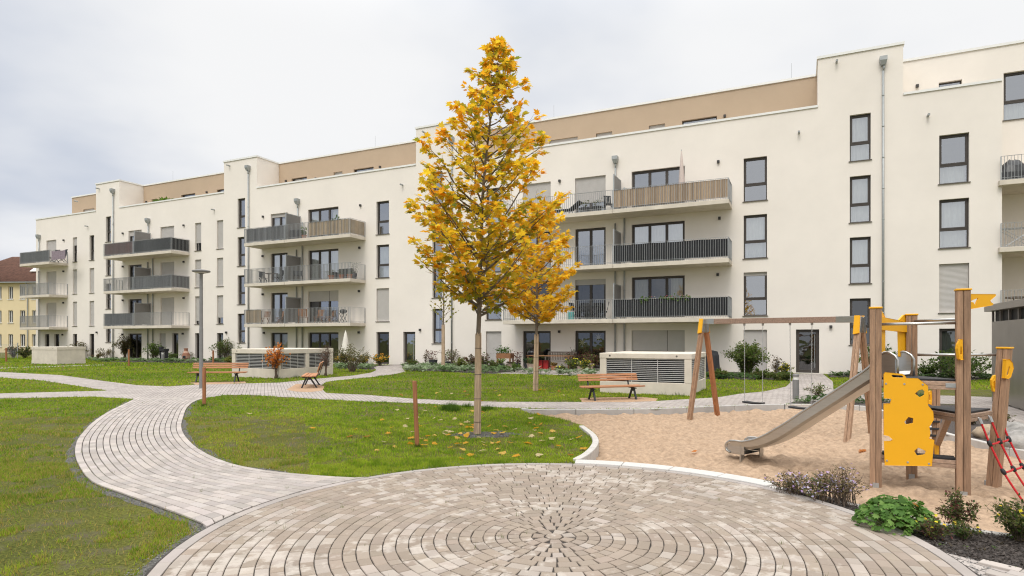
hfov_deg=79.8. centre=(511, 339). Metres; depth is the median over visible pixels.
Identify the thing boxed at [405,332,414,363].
entrance door
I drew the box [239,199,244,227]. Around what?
window
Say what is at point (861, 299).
window
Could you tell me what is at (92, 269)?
window
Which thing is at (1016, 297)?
garden table
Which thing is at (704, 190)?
balcony screen
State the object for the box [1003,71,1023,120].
window
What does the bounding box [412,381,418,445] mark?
timber post
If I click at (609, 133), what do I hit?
window
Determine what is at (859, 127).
window
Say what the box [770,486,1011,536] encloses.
bed kerb
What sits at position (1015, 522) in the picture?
shrub
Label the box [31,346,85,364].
vent housing
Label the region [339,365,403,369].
facade bed
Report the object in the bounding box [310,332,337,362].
terrace door
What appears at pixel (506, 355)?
raised planter
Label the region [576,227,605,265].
terrace door
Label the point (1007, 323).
bin shed
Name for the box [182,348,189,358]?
chiminea
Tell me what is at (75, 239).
window
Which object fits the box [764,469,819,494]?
aster
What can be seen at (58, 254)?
draped blanket
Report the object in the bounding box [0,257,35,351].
yellow house
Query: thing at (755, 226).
window
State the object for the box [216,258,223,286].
window
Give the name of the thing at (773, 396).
path
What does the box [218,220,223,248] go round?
window
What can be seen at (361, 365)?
ground cover
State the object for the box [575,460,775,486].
concrete band
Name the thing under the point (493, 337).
door
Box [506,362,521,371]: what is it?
shrub
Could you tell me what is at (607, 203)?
garden chair
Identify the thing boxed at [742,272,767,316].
window
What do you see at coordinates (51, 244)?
terrace door
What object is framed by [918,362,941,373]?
shrub
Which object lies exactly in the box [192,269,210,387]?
street lamp
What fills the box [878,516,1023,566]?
ground cover
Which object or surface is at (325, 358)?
shrub
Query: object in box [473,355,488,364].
shrub
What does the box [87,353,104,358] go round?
shrub
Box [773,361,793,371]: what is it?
flower clump
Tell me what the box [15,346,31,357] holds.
shrub
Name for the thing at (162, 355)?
bollard light
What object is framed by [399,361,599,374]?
ground cover
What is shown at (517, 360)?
potted plant
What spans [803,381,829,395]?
shrub
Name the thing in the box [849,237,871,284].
window
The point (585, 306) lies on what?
garden table
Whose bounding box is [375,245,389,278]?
window
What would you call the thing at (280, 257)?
terrace door
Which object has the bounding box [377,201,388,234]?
window
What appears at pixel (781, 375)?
shrub
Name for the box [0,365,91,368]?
side path
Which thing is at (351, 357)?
shrub
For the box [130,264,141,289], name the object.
terrace door
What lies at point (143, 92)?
sky
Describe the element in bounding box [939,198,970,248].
window
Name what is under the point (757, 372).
shrub
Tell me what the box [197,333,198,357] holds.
terrace door
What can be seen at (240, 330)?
window
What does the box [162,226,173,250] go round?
terrace door
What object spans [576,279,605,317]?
terrace door
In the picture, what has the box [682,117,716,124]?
window
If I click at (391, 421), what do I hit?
grass
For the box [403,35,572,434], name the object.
maple tree
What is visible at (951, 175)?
window
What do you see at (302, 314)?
garden chair
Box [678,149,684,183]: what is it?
parasol
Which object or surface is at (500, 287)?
window
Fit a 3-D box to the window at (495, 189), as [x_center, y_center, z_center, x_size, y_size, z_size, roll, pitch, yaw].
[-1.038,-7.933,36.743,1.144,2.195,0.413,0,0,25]
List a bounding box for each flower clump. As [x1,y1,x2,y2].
[369,353,389,365]
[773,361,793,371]
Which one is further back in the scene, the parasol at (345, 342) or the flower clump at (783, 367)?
the parasol at (345, 342)
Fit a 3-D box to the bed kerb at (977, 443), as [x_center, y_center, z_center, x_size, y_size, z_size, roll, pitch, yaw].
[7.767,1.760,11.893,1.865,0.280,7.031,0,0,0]
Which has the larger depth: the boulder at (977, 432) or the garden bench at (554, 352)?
the garden bench at (554, 352)
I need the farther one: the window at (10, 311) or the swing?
the window at (10, 311)
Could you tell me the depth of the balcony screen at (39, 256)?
54.02 m
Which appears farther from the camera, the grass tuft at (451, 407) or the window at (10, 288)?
the window at (10, 288)
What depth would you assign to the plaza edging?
5.71 m
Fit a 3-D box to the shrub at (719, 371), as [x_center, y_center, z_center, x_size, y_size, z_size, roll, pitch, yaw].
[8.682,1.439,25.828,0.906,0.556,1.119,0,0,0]
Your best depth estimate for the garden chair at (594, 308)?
33.68 m
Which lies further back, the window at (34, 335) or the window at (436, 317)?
the window at (34, 335)
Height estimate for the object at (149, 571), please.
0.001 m
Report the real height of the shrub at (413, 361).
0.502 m
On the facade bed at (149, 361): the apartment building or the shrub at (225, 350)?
the shrub at (225, 350)
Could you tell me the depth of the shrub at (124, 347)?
50.57 m
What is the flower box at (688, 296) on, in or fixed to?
attached to the apartment building
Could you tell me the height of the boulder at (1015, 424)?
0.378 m
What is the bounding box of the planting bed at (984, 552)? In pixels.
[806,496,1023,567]
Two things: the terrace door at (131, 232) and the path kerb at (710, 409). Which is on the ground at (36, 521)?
the path kerb at (710, 409)
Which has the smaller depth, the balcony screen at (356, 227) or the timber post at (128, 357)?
the timber post at (128, 357)
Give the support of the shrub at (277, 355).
on the ground at (36, 521)
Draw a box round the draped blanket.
[52,250,64,259]
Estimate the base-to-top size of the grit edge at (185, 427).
0.001 m
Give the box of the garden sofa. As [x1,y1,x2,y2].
[332,268,352,278]
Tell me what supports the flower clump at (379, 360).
on the facade bed at (372, 368)
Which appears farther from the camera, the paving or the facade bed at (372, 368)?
the facade bed at (372, 368)
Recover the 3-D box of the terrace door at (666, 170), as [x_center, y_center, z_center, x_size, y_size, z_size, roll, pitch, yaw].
[7.790,-7.950,32.619,2.794,2.160,0.087,0,0,25]
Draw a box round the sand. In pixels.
[545,408,1023,532]
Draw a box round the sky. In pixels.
[0,0,1023,259]
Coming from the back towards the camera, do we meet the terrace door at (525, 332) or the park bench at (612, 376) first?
the terrace door at (525, 332)
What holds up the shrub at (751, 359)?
on the facade bed at (746, 378)
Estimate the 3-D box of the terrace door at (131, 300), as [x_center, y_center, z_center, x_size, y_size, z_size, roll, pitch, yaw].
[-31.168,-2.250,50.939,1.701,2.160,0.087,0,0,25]
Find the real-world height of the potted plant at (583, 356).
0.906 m
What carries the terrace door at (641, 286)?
in the apartment building
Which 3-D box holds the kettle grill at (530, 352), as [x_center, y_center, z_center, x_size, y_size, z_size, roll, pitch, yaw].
[1.147,1.116,34.443,0.590,1.073,0.590,0,0,25]
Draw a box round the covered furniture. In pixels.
[290,229,305,238]
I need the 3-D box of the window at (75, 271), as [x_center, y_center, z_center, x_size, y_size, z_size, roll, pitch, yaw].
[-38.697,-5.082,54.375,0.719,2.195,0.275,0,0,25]
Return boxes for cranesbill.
[851,494,940,535]
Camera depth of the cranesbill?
5.22 m
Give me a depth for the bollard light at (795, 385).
16.78 m
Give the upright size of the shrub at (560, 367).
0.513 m
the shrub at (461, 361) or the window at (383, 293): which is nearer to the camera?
the shrub at (461, 361)
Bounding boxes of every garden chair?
[259,271,267,282]
[293,271,302,280]
[298,309,307,322]
[578,303,588,318]
[590,303,600,317]
[604,196,611,208]
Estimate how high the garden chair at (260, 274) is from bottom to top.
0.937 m
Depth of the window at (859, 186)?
28.74 m
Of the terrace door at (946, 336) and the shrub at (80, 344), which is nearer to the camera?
the terrace door at (946, 336)
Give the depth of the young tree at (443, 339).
33.66 m
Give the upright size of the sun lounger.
0.780 m
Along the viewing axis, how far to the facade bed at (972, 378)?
26.35 m
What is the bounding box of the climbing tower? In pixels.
[724,288,1023,500]
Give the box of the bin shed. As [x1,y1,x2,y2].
[984,298,1023,410]
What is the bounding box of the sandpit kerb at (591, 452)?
[573,425,598,460]
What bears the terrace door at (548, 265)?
in the apartment building
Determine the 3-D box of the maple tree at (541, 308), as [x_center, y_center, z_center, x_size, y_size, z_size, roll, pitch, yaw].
[0.747,-1.326,19.537,3.126,6.054,2.844,0,0,0]
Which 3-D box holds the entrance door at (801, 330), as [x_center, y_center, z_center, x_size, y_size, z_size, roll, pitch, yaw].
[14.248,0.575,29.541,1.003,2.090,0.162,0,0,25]
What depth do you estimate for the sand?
9.38 m
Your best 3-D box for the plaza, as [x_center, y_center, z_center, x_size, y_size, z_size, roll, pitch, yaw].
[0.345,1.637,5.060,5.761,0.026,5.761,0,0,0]
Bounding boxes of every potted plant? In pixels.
[349,262,359,278]
[426,349,438,365]
[445,351,452,364]
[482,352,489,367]
[497,358,505,365]
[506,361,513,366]
[512,351,522,365]
[527,357,533,367]
[551,362,557,369]
[579,200,590,211]
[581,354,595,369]
[591,199,602,210]
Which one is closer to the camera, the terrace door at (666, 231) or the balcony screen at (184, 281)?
the terrace door at (666, 231)
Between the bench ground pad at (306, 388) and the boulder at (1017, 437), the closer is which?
the boulder at (1017, 437)
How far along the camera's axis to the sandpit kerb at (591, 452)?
9.06 m
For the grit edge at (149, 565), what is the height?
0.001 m
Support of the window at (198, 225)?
in the apartment building
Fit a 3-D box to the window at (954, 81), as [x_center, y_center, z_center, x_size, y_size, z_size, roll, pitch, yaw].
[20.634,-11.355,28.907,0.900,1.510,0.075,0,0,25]
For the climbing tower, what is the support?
on the sand
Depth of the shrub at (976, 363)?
25.21 m
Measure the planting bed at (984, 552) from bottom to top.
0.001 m
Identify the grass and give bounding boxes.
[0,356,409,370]
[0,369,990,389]
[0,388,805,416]
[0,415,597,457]
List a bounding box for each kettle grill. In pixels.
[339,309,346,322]
[527,350,533,356]
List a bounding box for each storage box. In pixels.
[539,360,542,368]
[543,360,549,368]
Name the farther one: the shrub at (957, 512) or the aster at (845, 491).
the aster at (845, 491)
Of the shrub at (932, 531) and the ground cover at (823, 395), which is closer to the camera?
the shrub at (932, 531)
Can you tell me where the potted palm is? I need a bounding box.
[153,196,172,201]
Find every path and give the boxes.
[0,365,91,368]
[0,365,1023,423]
[75,397,364,527]
[947,553,1007,575]
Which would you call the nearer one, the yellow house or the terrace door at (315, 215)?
the terrace door at (315, 215)
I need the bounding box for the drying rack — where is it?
[1002,227,1023,245]
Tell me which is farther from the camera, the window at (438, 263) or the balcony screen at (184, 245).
the balcony screen at (184, 245)
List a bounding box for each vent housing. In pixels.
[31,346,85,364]
[232,348,332,377]
[600,351,705,395]
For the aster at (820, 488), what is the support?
on the planting bed at (984, 552)
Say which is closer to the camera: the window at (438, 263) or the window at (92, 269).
the window at (438, 263)
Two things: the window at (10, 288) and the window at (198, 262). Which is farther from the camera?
the window at (10, 288)
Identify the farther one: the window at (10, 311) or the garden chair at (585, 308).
the window at (10, 311)
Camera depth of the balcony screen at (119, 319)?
49.24 m
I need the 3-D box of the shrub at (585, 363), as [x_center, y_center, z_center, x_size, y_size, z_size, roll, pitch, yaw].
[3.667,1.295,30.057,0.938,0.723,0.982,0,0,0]
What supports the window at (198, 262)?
in the apartment building
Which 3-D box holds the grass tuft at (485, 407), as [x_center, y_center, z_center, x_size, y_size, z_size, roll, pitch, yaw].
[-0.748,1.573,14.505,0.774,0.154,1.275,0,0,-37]
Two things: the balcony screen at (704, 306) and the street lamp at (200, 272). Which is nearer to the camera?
the street lamp at (200, 272)
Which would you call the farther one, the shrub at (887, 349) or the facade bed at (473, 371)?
the facade bed at (473, 371)
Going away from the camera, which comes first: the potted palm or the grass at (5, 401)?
the grass at (5, 401)
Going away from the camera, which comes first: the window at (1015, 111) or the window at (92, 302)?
the window at (1015, 111)
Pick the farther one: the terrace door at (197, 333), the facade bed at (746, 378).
the terrace door at (197, 333)
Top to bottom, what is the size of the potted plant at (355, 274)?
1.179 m
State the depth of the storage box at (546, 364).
33.44 m
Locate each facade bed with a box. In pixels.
[104,360,228,362]
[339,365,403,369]
[413,367,525,373]
[706,372,790,379]
[828,375,983,379]
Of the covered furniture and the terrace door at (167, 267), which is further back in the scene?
the terrace door at (167, 267)
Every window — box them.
[7,287,13,299]
[9,310,12,322]
[9,334,12,345]
[21,334,24,346]
[33,334,35,346]
[74,237,76,261]
[74,270,76,293]
[74,302,76,325]
[89,236,93,260]
[91,268,93,292]
[91,301,93,325]
[105,217,110,242]
[194,296,198,324]
[195,260,200,287]
[196,223,201,250]
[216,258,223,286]
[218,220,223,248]
[218,295,222,323]
[237,237,244,266]
[237,275,244,304]
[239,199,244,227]
[239,314,244,342]
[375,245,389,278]
[375,288,389,321]
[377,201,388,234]
[431,309,441,343]
[434,263,441,297]
[487,188,499,224]
[487,287,500,319]
[550,137,577,143]
[597,132,611,136]
[649,124,664,128]
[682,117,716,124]
[742,157,766,202]
[742,214,767,259]
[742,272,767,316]
[849,114,871,161]
[849,175,871,223]
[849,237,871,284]
[849,298,869,345]
[938,133,970,184]
[938,263,967,313]
[939,81,960,84]
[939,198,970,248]
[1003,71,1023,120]
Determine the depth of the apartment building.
32.80 m
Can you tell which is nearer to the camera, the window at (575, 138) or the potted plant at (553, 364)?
the potted plant at (553, 364)
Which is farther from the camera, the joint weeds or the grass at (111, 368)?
the grass at (111, 368)
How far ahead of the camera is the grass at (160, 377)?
24.25 m
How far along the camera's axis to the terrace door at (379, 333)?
40.36 m
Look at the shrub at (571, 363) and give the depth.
31.94 m
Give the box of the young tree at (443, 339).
[430,279,458,368]
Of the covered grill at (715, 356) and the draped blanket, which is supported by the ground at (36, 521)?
the covered grill at (715, 356)
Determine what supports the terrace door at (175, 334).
in the apartment building
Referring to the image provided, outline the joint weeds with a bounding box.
[81,397,828,574]
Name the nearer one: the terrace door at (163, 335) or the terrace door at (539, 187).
the terrace door at (539, 187)
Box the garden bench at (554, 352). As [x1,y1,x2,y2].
[545,351,576,368]
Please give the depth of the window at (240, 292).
45.82 m
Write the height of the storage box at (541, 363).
0.500 m
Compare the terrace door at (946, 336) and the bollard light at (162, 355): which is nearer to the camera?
the terrace door at (946, 336)
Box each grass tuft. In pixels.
[436,401,464,411]
[460,403,496,410]
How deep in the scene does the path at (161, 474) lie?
7.54 m
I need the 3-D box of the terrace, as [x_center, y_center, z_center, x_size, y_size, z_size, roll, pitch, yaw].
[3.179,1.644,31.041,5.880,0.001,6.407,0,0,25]
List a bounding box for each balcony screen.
[25,250,49,262]
[109,242,131,254]
[109,313,131,324]
[136,238,188,252]
[136,275,188,288]
[246,226,283,241]
[246,310,260,322]
[309,219,363,235]
[614,179,727,207]
[614,238,727,262]
[614,297,727,316]
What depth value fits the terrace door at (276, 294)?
44.39 m
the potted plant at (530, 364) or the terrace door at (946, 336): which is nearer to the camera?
the terrace door at (946, 336)
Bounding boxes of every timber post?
[128,349,129,365]
[202,367,205,404]
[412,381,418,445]
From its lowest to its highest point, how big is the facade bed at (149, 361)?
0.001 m
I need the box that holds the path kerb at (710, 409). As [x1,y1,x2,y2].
[521,404,783,415]
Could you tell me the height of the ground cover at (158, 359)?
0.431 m
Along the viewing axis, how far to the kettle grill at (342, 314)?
40.33 m
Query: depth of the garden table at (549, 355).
33.46 m
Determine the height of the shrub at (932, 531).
0.219 m
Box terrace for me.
[495,368,599,374]
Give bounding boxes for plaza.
[162,465,961,575]
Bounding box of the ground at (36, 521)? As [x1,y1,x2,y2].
[0,352,991,575]
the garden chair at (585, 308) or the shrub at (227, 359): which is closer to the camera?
the garden chair at (585, 308)
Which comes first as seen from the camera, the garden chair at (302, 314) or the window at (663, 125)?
the window at (663, 125)
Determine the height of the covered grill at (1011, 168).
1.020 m
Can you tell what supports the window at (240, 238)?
in the apartment building
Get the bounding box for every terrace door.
[48,240,55,261]
[48,271,55,294]
[48,303,55,325]
[91,334,93,357]
[130,230,141,253]
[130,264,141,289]
[130,299,141,324]
[130,334,141,358]
[161,333,165,348]
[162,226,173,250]
[162,262,173,287]
[162,297,173,324]
[174,333,177,358]
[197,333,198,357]
[218,333,222,359]
[272,213,284,240]
[272,253,287,281]
[272,293,287,322]
[272,333,287,347]
[309,290,337,321]
[310,207,337,236]
[310,249,337,279]
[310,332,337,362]
[378,332,388,363]
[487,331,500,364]
[524,182,550,216]
[524,331,550,366]
[526,232,550,268]
[576,175,605,212]
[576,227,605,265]
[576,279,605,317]
[576,331,605,367]
[632,166,684,207]
[632,221,684,262]
[632,275,684,316]
[632,330,684,351]
[744,330,766,370]
[939,329,954,375]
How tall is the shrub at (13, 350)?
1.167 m
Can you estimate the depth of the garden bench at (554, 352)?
34.61 m
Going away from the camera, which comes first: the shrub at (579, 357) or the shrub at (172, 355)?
the shrub at (579, 357)
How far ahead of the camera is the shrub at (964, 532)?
5.01 m
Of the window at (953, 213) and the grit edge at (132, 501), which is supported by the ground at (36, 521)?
the grit edge at (132, 501)
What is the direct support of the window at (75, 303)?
in the apartment building
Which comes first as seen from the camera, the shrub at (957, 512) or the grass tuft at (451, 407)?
the shrub at (957, 512)
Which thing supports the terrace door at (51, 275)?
in the apartment building
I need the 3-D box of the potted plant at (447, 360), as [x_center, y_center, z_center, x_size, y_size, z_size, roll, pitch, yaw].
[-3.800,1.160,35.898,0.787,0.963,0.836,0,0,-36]
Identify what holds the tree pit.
on the ground at (36, 521)
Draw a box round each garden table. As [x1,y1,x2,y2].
[526,355,573,369]
[575,305,600,318]
[1005,296,1023,299]
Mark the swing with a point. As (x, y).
(859, 336)
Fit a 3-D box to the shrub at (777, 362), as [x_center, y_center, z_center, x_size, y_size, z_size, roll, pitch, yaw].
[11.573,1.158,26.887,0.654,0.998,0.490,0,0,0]
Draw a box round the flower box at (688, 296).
[639,293,690,303]
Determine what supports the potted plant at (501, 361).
on the facade bed at (473, 371)
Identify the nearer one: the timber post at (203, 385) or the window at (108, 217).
the timber post at (203, 385)
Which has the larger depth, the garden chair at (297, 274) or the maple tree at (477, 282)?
the garden chair at (297, 274)
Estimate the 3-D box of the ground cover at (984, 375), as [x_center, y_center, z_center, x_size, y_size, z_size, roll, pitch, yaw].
[17.036,1.526,26.324,6.632,0.356,2.534,0,0,17]
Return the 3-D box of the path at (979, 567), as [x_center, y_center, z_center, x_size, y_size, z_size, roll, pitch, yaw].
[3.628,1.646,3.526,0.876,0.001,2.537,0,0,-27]
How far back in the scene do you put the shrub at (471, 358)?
36.49 m
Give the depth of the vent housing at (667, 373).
18.41 m
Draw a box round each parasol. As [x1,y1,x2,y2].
[340,330,349,362]
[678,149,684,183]
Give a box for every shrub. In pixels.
[4,345,20,357]
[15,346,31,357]
[71,341,92,352]
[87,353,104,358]
[95,348,114,358]
[111,333,135,357]
[142,340,162,360]
[168,352,177,357]
[208,337,232,358]
[222,356,231,362]
[262,341,290,378]
[316,343,336,375]
[333,343,370,371]
[406,359,418,364]
[445,349,459,363]
[453,357,469,366]
[463,354,474,365]
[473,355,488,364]
[484,359,498,369]
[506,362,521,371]
[556,364,566,369]
[563,347,599,365]
[564,357,581,368]
[577,359,593,371]
[585,355,599,367]
[708,368,729,377]
[723,339,769,372]
[749,367,773,378]
[765,371,793,380]
[769,355,783,371]
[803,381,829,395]
[858,344,897,364]
[912,514,955,540]
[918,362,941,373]
[921,348,991,377]
[935,487,981,530]
[944,517,981,540]
[983,493,1023,539]
[985,410,1016,421]
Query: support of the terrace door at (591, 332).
in the apartment building
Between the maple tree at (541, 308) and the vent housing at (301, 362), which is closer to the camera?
the maple tree at (541, 308)
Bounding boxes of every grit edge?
[65,400,205,533]
[136,533,980,575]
[182,400,287,472]
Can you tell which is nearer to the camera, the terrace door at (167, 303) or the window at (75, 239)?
the terrace door at (167, 303)
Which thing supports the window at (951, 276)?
in the apartment building
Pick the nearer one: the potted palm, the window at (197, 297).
the window at (197, 297)
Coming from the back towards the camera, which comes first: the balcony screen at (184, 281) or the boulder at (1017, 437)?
the balcony screen at (184, 281)
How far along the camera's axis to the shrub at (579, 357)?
33.76 m
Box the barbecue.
[159,347,168,361]
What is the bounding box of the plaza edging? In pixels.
[147,463,976,575]
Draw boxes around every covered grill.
[706,350,719,372]
[1002,159,1023,179]
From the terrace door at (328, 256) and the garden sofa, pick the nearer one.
the garden sofa
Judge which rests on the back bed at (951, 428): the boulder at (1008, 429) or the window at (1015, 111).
the boulder at (1008, 429)
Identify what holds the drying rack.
on the apartment building
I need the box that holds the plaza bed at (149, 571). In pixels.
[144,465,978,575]
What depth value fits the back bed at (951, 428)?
12.12 m
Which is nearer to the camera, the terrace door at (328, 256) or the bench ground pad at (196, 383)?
the bench ground pad at (196, 383)
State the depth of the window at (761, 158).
30.52 m
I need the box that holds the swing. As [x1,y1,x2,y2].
[687,315,869,441]
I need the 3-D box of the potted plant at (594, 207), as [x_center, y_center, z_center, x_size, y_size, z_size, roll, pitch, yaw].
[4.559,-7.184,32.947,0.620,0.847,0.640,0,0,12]
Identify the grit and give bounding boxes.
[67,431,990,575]
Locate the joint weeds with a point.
(445, 502)
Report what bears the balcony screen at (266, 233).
attached to the apartment building
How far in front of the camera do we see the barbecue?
45.02 m
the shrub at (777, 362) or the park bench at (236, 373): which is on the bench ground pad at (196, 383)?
the park bench at (236, 373)
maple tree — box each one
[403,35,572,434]
[490,199,582,390]
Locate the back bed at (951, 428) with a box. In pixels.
[789,401,990,441]
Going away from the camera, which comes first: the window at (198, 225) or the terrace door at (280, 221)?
the terrace door at (280, 221)
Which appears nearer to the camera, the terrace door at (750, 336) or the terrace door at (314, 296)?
the terrace door at (750, 336)
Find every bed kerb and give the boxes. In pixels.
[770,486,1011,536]
[784,404,1023,459]
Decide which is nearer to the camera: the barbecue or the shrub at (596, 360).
the shrub at (596, 360)
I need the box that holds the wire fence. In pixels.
[0,343,17,357]
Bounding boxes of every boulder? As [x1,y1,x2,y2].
[971,424,990,438]
[1005,429,1023,448]
[1006,427,1023,431]
[1007,422,1023,426]
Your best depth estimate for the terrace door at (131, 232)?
51.19 m
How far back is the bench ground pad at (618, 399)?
16.68 m
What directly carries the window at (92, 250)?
in the apartment building
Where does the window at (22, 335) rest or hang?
in the yellow house
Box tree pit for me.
[450,432,521,437]
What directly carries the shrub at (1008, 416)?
on the back bed at (951, 428)
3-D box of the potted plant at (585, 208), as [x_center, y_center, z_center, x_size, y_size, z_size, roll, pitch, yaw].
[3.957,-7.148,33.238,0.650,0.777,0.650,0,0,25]
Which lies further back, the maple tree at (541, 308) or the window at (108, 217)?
the window at (108, 217)
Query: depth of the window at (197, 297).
47.72 m
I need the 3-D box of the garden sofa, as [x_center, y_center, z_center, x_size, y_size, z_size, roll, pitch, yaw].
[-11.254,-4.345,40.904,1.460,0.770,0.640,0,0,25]
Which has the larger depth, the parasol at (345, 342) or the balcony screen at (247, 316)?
the balcony screen at (247, 316)
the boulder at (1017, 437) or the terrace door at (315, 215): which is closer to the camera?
the boulder at (1017, 437)
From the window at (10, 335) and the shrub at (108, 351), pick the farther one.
the window at (10, 335)
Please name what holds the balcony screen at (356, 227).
attached to the apartment building
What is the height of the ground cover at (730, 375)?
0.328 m
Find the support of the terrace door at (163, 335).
in the apartment building
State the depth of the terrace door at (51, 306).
55.93 m
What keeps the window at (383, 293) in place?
in the apartment building
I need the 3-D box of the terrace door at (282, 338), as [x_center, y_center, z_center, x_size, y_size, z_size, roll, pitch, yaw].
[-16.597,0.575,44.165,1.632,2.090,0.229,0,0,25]
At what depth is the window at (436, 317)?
38.60 m
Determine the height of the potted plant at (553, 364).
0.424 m
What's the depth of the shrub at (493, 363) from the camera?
32.37 m
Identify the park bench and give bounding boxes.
[187,363,248,382]
[301,361,323,387]
[577,373,644,400]
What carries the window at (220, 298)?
in the apartment building
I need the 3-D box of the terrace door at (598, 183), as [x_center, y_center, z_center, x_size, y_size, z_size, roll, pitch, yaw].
[4.410,-7.950,34.193,1.772,2.160,0.115,0,0,25]
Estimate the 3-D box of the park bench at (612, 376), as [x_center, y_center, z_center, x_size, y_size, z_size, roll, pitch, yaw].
[2.719,1.317,16.763,1.800,0.726,0.602,0,0,-17]
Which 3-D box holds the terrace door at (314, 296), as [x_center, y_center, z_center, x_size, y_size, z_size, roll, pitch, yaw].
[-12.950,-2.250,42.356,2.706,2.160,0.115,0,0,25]
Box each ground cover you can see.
[85,356,231,362]
[333,362,375,368]
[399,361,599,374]
[706,371,791,378]
[793,392,923,402]
[828,370,991,379]
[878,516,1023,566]
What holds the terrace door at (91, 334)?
in the apartment building
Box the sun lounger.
[555,200,582,212]
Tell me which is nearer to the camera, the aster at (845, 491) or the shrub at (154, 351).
the aster at (845, 491)
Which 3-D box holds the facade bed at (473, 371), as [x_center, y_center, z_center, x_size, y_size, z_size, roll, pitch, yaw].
[-2.037,1.647,33.160,5.934,0.001,7.011,0,0,25]
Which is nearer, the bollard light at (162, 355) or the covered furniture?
the covered furniture
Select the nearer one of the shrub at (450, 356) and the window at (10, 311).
the shrub at (450, 356)
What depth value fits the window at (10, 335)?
76.21 m
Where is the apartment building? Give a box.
[20,40,1023,376]
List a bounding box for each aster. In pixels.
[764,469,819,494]
[792,470,862,503]
[821,463,871,506]
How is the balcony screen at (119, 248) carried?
attached to the apartment building
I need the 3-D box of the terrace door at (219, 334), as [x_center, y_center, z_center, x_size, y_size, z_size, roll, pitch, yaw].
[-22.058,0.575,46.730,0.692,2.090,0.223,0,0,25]
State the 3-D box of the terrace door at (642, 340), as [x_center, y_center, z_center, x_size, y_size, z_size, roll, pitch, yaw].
[7.784,0.575,32.607,2.794,2.090,0.115,0,0,25]
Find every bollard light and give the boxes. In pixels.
[161,352,164,361]
[793,374,798,398]
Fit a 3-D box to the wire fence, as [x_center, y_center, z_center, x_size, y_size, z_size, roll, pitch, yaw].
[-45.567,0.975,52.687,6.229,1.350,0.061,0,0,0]
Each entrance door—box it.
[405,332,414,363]
[796,329,818,372]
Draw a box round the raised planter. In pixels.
[493,345,513,362]
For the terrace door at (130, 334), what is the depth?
50.90 m
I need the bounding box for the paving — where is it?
[978,559,1023,575]

